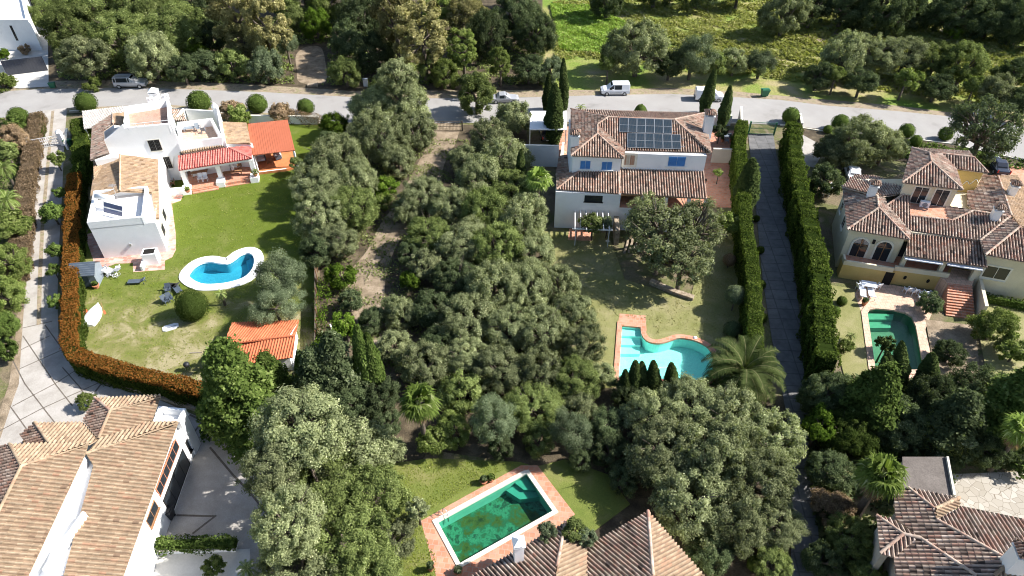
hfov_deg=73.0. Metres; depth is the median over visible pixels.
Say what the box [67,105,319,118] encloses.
pavement
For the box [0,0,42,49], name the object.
modern house
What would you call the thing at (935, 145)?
verge plants
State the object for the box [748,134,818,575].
lane
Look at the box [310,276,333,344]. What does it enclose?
hedge
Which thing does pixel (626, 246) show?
stone steps
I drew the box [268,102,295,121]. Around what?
tree
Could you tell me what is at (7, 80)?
tree
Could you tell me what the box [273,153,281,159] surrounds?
outdoor sofa
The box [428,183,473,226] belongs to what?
tree
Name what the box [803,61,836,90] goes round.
tree
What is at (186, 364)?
kettle barbecue
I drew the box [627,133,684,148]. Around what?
solar array
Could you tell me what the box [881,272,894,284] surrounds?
doorway
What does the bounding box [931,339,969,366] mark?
tree
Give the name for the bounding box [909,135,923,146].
topiary
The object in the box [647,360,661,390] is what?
cypress
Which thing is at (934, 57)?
tree
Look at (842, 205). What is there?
window
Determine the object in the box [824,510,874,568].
tree
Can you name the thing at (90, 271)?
garden shed
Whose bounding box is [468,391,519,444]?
tree
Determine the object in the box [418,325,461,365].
tree
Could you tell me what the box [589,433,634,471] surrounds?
tree
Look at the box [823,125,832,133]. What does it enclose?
topiary
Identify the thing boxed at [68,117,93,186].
hedge
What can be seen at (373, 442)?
tree
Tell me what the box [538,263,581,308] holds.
tree
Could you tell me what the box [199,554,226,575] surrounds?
tree
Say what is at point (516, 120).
tree
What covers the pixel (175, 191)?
garden wall
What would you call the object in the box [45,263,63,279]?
tree
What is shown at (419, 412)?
palm
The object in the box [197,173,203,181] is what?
garden chair
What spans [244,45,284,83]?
tree
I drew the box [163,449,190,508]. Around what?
window
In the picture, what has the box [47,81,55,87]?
wheelie bin
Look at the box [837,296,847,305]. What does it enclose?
topiary
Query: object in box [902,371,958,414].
tree
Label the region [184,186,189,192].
plant pot
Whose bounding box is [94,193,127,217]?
solar heater
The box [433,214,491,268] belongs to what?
tree
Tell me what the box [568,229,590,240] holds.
pergola patio
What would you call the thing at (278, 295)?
tree
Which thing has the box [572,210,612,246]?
pergola
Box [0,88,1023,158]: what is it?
road
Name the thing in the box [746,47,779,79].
tree
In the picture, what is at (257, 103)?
topiary
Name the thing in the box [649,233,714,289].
tree
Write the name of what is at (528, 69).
tree
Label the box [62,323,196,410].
retaining wall
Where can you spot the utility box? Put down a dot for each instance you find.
(365, 82)
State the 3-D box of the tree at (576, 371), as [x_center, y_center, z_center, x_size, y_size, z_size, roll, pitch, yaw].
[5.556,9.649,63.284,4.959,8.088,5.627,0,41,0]
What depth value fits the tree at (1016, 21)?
119.06 m
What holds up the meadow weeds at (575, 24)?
on the meadow
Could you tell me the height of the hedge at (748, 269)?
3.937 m
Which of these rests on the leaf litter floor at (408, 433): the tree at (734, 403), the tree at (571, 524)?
the tree at (734, 403)
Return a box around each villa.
[554,108,717,231]
[832,147,1023,318]
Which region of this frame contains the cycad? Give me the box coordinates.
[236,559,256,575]
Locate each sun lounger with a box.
[127,277,145,283]
[168,282,179,287]
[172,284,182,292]
[859,288,866,299]
[867,287,876,300]
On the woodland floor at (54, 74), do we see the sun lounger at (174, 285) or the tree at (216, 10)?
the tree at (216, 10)
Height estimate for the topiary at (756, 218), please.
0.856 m
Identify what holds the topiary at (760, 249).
on the ground at (636, 269)
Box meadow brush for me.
[664,27,1023,101]
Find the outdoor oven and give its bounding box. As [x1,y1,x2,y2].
[140,247,160,270]
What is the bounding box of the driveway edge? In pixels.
[0,281,26,437]
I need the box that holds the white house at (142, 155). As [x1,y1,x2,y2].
[87,87,259,257]
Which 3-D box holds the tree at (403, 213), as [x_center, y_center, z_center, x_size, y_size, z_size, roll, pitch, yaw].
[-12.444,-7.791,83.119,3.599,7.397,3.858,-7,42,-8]
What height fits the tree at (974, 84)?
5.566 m
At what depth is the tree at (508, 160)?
87.67 m
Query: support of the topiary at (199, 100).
on the pavement
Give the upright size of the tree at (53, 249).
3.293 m
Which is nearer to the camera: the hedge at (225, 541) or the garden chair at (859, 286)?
the hedge at (225, 541)
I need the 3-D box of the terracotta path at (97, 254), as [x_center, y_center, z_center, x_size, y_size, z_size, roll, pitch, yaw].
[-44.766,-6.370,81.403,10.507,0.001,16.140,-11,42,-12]
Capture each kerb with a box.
[69,108,349,122]
[780,124,1023,160]
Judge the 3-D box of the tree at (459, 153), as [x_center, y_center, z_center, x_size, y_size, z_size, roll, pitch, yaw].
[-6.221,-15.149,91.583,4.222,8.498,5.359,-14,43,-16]
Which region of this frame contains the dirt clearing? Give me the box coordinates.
[295,46,326,83]
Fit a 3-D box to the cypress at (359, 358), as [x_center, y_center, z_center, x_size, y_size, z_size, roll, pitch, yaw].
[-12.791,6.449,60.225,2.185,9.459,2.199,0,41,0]
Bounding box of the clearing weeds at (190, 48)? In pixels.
[183,36,209,52]
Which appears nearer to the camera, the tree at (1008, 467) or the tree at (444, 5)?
the tree at (1008, 467)
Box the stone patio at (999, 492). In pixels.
[952,472,1023,518]
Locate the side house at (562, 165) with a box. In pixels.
[555,155,568,174]
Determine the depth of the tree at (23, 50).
119.76 m
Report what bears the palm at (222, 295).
on the garden lawn at (310, 133)
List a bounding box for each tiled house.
[0,394,200,575]
[471,509,704,575]
[865,486,1023,575]
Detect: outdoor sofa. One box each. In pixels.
[256,154,265,161]
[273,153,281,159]
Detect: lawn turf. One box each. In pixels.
[393,461,512,575]
[549,230,739,361]
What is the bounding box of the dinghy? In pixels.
[83,303,101,326]
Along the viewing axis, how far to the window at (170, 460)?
53.29 m
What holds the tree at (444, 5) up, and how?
on the woodland floor at (54, 74)
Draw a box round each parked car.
[492,91,518,103]
[539,130,548,140]
[842,164,861,180]
[989,156,1011,175]
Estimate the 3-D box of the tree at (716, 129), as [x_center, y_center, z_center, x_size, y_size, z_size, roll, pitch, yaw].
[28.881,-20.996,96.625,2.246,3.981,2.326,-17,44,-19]
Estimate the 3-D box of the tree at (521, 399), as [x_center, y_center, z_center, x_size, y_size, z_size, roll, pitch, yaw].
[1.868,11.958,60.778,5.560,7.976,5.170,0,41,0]
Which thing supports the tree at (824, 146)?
on the ground at (636, 269)
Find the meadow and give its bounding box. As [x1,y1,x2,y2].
[543,0,1023,120]
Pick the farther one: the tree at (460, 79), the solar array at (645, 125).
the tree at (460, 79)
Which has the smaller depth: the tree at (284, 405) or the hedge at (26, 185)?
the tree at (284, 405)
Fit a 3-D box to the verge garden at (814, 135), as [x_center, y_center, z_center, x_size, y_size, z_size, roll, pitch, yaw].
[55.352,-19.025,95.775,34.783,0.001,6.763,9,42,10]
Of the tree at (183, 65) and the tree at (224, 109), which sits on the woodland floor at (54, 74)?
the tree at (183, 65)
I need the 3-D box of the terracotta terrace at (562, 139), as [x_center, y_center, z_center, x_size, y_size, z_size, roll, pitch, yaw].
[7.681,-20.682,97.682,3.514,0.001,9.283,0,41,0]
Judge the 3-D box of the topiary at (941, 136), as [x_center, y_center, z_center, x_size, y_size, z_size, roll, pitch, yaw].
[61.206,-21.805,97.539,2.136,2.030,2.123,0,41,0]
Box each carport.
[82,106,123,141]
[529,111,566,144]
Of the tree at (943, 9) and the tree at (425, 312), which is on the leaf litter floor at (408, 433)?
the tree at (425, 312)
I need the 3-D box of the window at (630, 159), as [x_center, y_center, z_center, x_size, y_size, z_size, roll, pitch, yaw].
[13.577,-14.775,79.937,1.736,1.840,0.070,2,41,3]
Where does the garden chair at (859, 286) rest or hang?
on the pool patio at (892, 295)
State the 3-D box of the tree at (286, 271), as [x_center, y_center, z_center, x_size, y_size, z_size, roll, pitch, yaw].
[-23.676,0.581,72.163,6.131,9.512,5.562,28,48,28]
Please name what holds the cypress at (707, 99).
on the ground at (636, 269)
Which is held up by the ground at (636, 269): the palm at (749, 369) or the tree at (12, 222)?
the tree at (12, 222)
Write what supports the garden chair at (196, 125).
on the white house at (142, 155)
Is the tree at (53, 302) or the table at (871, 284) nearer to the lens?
the tree at (53, 302)
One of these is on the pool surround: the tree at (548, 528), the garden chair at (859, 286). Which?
the tree at (548, 528)
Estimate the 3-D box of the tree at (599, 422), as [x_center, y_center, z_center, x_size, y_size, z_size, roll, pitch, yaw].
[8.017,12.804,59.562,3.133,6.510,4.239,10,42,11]
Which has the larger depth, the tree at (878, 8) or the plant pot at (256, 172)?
the tree at (878, 8)
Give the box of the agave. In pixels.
[845,332,856,340]
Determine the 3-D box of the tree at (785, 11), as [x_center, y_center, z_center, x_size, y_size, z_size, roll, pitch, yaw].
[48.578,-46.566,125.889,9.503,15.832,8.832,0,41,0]
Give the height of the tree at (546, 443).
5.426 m
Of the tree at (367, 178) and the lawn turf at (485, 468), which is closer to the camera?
the lawn turf at (485, 468)
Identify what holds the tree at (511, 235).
on the leaf litter floor at (408, 433)
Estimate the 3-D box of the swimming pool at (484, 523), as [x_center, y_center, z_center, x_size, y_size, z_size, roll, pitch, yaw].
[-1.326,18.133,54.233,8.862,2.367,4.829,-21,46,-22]
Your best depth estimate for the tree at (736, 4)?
136.44 m
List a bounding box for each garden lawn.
[84,121,342,381]
[386,458,629,575]
[831,285,867,375]
[980,304,1023,374]
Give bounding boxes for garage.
[892,456,955,507]
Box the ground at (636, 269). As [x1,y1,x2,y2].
[0,113,1020,575]
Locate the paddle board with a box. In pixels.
[162,323,178,331]
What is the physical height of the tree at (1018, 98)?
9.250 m
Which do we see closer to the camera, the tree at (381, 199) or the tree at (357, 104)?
the tree at (381, 199)
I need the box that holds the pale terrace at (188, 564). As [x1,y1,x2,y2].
[153,549,249,575]
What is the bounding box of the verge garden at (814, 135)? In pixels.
[802,127,1023,169]
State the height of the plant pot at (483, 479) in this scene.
0.981 m
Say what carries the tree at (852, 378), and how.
on the ground at (636, 269)
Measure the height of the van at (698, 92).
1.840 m
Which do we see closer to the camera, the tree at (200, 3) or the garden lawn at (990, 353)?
the garden lawn at (990, 353)
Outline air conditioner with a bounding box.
[919,200,930,207]
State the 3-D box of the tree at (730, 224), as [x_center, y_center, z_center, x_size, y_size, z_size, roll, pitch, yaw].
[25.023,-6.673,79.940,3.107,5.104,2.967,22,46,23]
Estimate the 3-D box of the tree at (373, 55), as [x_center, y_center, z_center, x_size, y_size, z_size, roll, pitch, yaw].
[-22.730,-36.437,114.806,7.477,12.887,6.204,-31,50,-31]
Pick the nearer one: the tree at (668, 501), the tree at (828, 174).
the tree at (668, 501)
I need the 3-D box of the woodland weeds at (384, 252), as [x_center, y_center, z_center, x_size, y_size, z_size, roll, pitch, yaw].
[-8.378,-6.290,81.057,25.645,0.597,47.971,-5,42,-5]
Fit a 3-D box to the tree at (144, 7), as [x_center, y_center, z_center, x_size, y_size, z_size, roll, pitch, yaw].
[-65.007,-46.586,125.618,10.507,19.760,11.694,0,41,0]
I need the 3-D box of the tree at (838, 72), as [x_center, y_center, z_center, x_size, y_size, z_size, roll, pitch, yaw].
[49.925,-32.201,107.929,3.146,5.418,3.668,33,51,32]
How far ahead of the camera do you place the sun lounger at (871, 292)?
72.99 m
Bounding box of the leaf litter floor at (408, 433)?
[270,125,792,575]
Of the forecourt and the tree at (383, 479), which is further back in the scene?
the forecourt
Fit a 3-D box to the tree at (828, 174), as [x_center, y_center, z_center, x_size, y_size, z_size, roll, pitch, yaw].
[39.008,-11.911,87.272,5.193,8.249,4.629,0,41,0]
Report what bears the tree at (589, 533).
on the garden lawn at (592, 500)
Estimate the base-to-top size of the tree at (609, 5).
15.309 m
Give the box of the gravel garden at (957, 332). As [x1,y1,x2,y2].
[925,319,979,374]
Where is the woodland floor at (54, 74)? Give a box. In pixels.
[30,0,542,90]
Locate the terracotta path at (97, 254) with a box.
[87,195,182,271]
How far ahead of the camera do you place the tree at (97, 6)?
118.40 m
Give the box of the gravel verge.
[0,80,1022,122]
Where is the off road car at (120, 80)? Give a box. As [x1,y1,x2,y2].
[112,73,148,88]
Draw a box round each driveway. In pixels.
[0,26,48,87]
[0,108,277,574]
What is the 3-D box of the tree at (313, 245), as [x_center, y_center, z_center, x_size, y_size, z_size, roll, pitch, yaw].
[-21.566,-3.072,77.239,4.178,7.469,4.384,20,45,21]
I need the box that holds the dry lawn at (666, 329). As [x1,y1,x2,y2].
[543,219,740,387]
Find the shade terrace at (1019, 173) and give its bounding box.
[993,166,1023,183]
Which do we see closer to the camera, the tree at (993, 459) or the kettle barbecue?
the tree at (993, 459)
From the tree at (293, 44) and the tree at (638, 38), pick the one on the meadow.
the tree at (638, 38)
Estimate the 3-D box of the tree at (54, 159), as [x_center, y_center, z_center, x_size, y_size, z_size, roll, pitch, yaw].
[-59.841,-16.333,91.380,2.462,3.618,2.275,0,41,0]
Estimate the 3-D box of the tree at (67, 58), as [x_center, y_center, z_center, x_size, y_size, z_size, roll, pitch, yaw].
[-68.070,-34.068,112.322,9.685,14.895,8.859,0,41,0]
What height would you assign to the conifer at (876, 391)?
9.278 m
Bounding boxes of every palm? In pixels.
[0,160,16,189]
[0,189,20,210]
[213,289,226,305]
[397,381,442,453]
[524,166,553,196]
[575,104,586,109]
[701,334,786,412]
[851,451,910,517]
[987,411,1023,472]
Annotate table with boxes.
[183,126,194,131]
[191,169,207,177]
[861,280,876,291]
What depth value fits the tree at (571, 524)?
47.25 m
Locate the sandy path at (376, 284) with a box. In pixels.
[346,123,460,339]
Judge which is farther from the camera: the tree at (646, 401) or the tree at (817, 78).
the tree at (817, 78)
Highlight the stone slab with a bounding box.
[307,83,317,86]
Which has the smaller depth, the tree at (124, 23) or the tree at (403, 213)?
the tree at (403, 213)
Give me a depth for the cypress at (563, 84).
101.92 m
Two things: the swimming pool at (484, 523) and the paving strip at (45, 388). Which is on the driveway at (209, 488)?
the paving strip at (45, 388)
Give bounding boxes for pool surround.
[421,465,574,575]
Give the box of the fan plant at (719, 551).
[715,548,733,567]
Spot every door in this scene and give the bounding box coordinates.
[79,276,91,286]
[910,185,931,203]
[930,188,951,206]
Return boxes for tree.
[0,48,9,59]
[0,72,18,93]
[0,122,30,152]
[0,139,18,163]
[0,207,34,239]
[0,242,33,281]
[0,274,29,314]
[0,311,21,339]
[0,337,19,361]
[2,113,26,127]
[17,43,31,54]
[27,0,51,26]
[36,0,102,54]
[37,201,64,224]
[42,242,62,260]
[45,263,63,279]
[46,149,65,170]
[46,293,63,308]
[51,187,65,200]
[52,34,111,77]
[60,0,121,27]
[74,392,96,411]
[81,76,101,92]
[83,8,148,64]
[111,0,174,32]
[123,28,180,81]
[138,0,205,54]
[164,52,199,85]
[176,0,222,21]
[188,48,227,78]
[194,18,228,50]
[194,333,294,465]
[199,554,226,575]
[202,0,263,58]
[214,47,248,78]
[218,100,246,120]
[223,28,269,59]
[227,103,250,122]
[234,422,310,499]
[239,0,293,50]
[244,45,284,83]
[244,381,352,476]
[246,281,307,326]
[247,481,327,574]
[249,247,307,300]
[251,537,342,575]
[262,446,367,542]
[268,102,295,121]
[272,0,306,32]
[276,32,297,64]
[286,160,344,209]
[289,156,302,168]
[289,188,348,240]
[293,0,311,6]
[297,232,334,268]
[299,6,331,40]
[301,415,397,489]
[302,487,394,575]
[303,132,364,187]
[307,0,339,24]
[314,130,344,152]
[317,110,348,133]
[318,220,359,257]
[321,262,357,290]
[323,183,379,231]
[325,55,361,87]
[328,17,360,58]
[329,0,389,39]
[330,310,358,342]
[330,536,403,575]
[334,383,371,420]
[336,461,413,522]
[337,288,363,311]
[338,156,379,201]
[346,83,395,129]
[346,106,413,164]
[350,30,396,72]
[357,305,384,334]
[357,374,401,419]
[367,0,414,58]
[368,77,431,121]
[368,80,390,95]
[372,57,418,114]
[373,175,399,195]
[373,407,401,436]
[375,193,392,210]
[375,511,418,559]
[376,329,413,361]
[379,144,416,178]
[379,293,417,330]
[384,435,407,467]
[391,194,421,223]
[392,0,448,80]
[394,108,437,152]
[394,338,451,388]
[396,175,449,214]
[396,238,423,267]
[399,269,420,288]
[402,213,450,253]
[405,247,446,282]
[405,496,430,525]
[412,288,456,328]
[415,425,447,454]
[416,50,443,80]
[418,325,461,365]
[421,0,456,22]
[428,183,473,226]
[430,58,460,89]
[431,255,481,298]
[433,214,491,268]
[433,291,498,345]
[436,368,484,415]
[436,409,470,450]
[442,334,486,376]
[445,0,489,30]
[446,27,477,74]
[447,143,478,169]
[454,151,505,204]
[456,71,496,115]
[457,71,475,85]
[459,184,513,237]
[462,257,525,312]
[465,7,514,59]
[468,343,527,393]
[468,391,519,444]
[469,116,514,158]
[471,218,526,271]
[479,135,535,174]
[483,302,535,352]
[486,167,535,203]
[487,435,514,462]
[488,46,510,86]
[490,0,543,41]
[494,99,531,134]
[496,191,548,240]
[500,261,555,310]
[502,380,565,432]
[511,8,558,54]
[511,227,556,269]
[511,344,564,402]
[512,53,549,83]
[514,301,569,357]
[521,421,554,459]
[537,520,557,543]
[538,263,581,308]
[540,55,561,83]
[547,403,593,455]
[548,352,601,401]
[552,290,598,330]
[555,322,607,365]
[560,389,598,431]
[561,516,586,542]
[567,448,592,471]
[576,212,602,239]
[577,527,598,547]
[587,403,623,447]
[589,0,623,17]
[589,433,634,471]
[592,360,616,388]
[597,54,615,84]
[599,16,671,76]
[600,42,627,64]
[602,215,612,237]
[608,463,638,498]
[610,375,639,405]
[616,387,681,443]
[619,197,705,275]
[622,410,705,491]
[626,190,668,234]
[636,0,672,7]
[647,459,736,549]
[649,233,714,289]
[653,49,685,80]
[656,371,727,432]
[665,195,728,263]
[665,415,753,504]
[669,32,721,79]
[675,0,713,8]
[683,533,734,575]
[697,379,764,457]
[704,478,771,560]
[705,52,727,74]
[712,124,728,143]
[712,168,723,183]
[714,445,799,516]
[718,211,739,238]
[721,46,747,75]
[730,0,750,8]
[739,406,808,477]
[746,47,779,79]
[751,544,794,575]
[756,0,813,36]
[757,495,810,552]
[793,369,852,419]
[796,0,831,27]
[799,539,844,575]
[800,402,835,446]
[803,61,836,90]
[804,447,856,492]
[807,161,846,197]
[809,486,857,527]
[811,133,851,165]
[815,407,879,460]
[817,0,874,27]
[820,28,869,73]
[824,63,846,94]
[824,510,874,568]
[829,112,890,169]
[834,373,863,405]
[836,338,855,353]
[840,65,879,97]
[845,32,904,73]
[848,557,888,575]
[852,0,917,37]
[860,125,910,164]
[865,393,931,456]
[873,335,896,362]
[880,35,931,72]
[883,0,919,28]
[890,0,947,29]
[893,67,925,100]
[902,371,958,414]
[910,41,965,76]
[913,406,970,456]
[915,290,943,314]
[918,1,963,31]
[918,73,961,101]
[922,0,995,34]
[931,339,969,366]
[932,39,992,85]
[936,361,1006,399]
[941,93,1023,163]
[942,23,962,38]
[960,5,994,39]
[960,73,984,100]
[964,0,1023,38]
[965,306,1020,349]
[969,418,1016,469]
[975,71,1017,108]
[988,56,1023,87]
[991,0,1023,49]
[992,12,1023,44]
[994,332,1023,361]
[1002,448,1023,470]
[1003,85,1023,117]
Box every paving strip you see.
[0,321,97,447]
[37,111,53,324]
[94,383,266,533]
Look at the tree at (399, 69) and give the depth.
93.46 m
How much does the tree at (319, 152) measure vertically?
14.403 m
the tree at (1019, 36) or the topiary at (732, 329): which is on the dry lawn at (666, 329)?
the topiary at (732, 329)
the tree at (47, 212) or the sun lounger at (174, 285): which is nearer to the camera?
the sun lounger at (174, 285)
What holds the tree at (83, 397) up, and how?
on the driveway at (209, 488)
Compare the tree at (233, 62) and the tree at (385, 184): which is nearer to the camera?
the tree at (385, 184)
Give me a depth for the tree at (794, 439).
55.36 m
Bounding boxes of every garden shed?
[69,261,104,286]
[227,320,298,369]
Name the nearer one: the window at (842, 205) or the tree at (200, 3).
the window at (842, 205)
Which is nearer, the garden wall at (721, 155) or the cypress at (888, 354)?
the cypress at (888, 354)
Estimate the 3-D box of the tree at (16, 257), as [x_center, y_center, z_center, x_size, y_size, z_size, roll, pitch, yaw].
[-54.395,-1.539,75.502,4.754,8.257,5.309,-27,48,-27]
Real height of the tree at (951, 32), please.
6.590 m
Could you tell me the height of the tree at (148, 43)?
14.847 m
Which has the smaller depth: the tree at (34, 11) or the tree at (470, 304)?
the tree at (470, 304)
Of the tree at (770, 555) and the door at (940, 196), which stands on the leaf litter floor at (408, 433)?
the tree at (770, 555)
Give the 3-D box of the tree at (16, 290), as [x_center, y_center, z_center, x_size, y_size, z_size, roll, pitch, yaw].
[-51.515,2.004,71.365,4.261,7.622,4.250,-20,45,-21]
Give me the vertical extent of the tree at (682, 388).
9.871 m
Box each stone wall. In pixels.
[613,216,619,244]
[649,279,694,300]
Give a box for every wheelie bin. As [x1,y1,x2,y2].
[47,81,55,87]
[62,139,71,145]
[165,504,175,519]
[760,88,770,96]
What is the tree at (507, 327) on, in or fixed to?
on the leaf litter floor at (408, 433)
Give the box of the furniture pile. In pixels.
[101,264,120,277]
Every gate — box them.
[0,56,47,74]
[24,130,64,146]
[434,121,462,130]
[748,121,777,135]
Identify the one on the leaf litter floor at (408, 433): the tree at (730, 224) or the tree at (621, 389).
the tree at (621, 389)
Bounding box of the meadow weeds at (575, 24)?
[549,3,625,53]
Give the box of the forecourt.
[801,135,819,166]
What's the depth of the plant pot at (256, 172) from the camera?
88.97 m
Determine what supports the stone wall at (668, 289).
on the dry lawn at (666, 329)
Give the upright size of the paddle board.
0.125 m
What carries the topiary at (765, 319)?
on the ground at (636, 269)
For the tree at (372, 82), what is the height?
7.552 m
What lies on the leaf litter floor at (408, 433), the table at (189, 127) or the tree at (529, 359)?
the tree at (529, 359)
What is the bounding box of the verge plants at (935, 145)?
[831,132,1023,168]
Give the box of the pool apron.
[619,314,646,330]
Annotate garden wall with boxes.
[63,128,69,149]
[159,545,237,553]
[169,187,183,194]
[249,115,318,124]
[524,144,558,166]
[560,142,564,155]
[570,115,732,125]
[710,148,732,162]
[738,106,742,119]
[798,113,803,128]
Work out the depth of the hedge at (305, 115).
100.62 m
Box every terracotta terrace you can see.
[558,126,568,157]
[704,131,733,207]
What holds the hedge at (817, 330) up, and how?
on the ground at (636, 269)
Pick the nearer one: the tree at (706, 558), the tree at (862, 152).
the tree at (706, 558)
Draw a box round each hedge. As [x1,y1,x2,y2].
[4,111,48,281]
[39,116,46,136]
[58,171,203,407]
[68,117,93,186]
[154,533,238,556]
[269,108,322,127]
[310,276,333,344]
[728,119,765,356]
[778,120,842,380]
[986,292,1023,310]
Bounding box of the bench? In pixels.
[223,170,241,175]
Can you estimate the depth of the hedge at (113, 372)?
65.42 m
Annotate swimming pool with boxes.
[179,247,263,290]
[432,470,557,566]
[614,321,717,383]
[861,304,927,374]
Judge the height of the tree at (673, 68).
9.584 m
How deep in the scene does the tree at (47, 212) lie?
80.95 m
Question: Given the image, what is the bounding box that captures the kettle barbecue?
[183,362,191,371]
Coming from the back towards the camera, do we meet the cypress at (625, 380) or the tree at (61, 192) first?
the tree at (61, 192)
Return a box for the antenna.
[108,184,118,200]
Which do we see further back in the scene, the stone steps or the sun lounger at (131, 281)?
the stone steps
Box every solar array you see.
[619,118,675,133]
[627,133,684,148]
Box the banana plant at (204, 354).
[200,348,208,364]
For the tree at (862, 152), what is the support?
on the ground at (636, 269)
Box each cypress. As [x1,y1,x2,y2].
[294,349,301,379]
[352,323,373,382]
[364,332,385,396]
[516,149,526,189]
[541,72,551,110]
[543,82,564,144]
[559,58,568,110]
[617,369,630,401]
[629,359,641,393]
[639,361,648,387]
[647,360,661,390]
[662,361,678,385]
[699,68,716,112]
[717,85,732,127]
[732,157,760,207]
[878,351,895,365]
[892,340,911,393]
[912,352,939,379]
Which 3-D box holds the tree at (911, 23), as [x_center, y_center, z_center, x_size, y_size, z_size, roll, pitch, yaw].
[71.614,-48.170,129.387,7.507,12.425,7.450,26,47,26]
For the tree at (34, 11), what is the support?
on the woodland floor at (54, 74)
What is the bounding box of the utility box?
[362,78,367,86]
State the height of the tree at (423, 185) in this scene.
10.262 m
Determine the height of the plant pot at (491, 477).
0.895 m
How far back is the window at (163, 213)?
81.08 m
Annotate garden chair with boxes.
[159,294,170,303]
[164,283,171,292]
[164,292,173,302]
[194,122,200,131]
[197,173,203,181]
[202,172,207,181]
[855,282,863,290]
[902,286,913,293]
[908,287,919,295]
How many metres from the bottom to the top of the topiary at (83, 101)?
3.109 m
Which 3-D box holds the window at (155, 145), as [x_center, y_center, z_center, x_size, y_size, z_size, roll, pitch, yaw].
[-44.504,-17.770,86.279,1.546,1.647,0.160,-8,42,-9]
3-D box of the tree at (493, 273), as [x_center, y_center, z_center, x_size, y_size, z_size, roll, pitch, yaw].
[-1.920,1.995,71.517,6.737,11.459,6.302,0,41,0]
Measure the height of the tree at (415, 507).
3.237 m
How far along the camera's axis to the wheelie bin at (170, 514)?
53.19 m
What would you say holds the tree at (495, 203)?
on the leaf litter floor at (408, 433)
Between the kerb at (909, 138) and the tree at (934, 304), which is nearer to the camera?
the tree at (934, 304)
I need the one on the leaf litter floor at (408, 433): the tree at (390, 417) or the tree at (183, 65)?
the tree at (390, 417)
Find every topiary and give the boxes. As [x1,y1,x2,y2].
[6,106,29,122]
[72,91,97,112]
[174,287,209,321]
[185,90,211,109]
[245,93,267,113]
[296,98,314,114]
[634,104,646,111]
[722,254,735,267]
[723,320,741,338]
[725,285,744,310]
[747,554,760,572]
[753,215,759,221]
[757,246,764,253]
[760,279,766,288]
[761,313,767,322]
[782,107,800,122]
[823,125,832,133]
[830,114,849,129]
[832,306,840,314]
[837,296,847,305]
[898,123,915,137]
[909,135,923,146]
[937,127,954,140]
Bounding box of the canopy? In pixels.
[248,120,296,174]
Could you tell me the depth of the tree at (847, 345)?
65.80 m
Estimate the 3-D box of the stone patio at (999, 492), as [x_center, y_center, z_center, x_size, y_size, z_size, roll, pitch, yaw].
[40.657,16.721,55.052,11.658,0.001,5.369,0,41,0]
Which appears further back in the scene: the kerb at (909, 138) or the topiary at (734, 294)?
the kerb at (909, 138)
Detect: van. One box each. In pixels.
[600,80,629,95]
[694,86,723,101]
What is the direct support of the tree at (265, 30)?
on the woodland floor at (54, 74)
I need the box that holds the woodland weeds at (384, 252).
[326,138,561,385]
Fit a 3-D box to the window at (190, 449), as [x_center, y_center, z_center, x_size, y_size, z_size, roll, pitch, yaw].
[-26.680,12.813,57.430,0.160,1.420,1.240,-2,41,-2]
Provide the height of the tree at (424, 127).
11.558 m
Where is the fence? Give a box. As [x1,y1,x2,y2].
[314,254,318,340]
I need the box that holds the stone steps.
[623,236,645,252]
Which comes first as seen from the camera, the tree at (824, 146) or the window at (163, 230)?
the window at (163, 230)
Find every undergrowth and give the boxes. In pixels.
[49,18,545,85]
[804,373,998,575]
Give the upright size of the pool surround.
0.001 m
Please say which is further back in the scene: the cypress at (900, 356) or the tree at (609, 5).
the tree at (609, 5)
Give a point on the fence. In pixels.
(315, 288)
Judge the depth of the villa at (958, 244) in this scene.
73.80 m
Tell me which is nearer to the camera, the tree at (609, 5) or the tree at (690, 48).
the tree at (690, 48)
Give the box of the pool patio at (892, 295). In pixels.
[855,283,941,377]
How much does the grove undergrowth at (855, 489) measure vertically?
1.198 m
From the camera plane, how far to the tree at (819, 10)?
125.79 m
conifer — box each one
[252,348,295,392]
[289,342,354,424]
[315,328,369,422]
[819,356,910,465]
[896,386,988,483]
[977,366,1023,479]
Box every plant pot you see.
[91,280,98,288]
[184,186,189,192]
[250,168,258,176]
[426,561,433,571]
[453,565,462,575]
[480,475,487,484]
[487,473,494,482]
[862,297,868,305]
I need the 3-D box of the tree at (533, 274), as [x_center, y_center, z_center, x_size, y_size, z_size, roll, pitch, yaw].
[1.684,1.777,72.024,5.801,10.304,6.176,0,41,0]
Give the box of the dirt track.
[801,29,1001,51]
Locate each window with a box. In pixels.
[10,26,18,40]
[146,500,160,529]
[147,139,163,151]
[155,439,179,496]
[160,221,165,237]
[162,207,166,222]
[163,156,173,168]
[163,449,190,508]
[185,439,193,453]
[578,160,591,169]
[583,195,602,202]
[599,161,612,170]
[621,153,637,166]
[666,156,686,167]
[838,200,843,215]
[840,215,845,231]
[847,237,870,257]
[869,240,893,261]
[979,264,1012,282]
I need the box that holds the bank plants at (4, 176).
[0,117,27,341]
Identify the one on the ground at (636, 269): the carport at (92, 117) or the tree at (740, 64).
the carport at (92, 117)

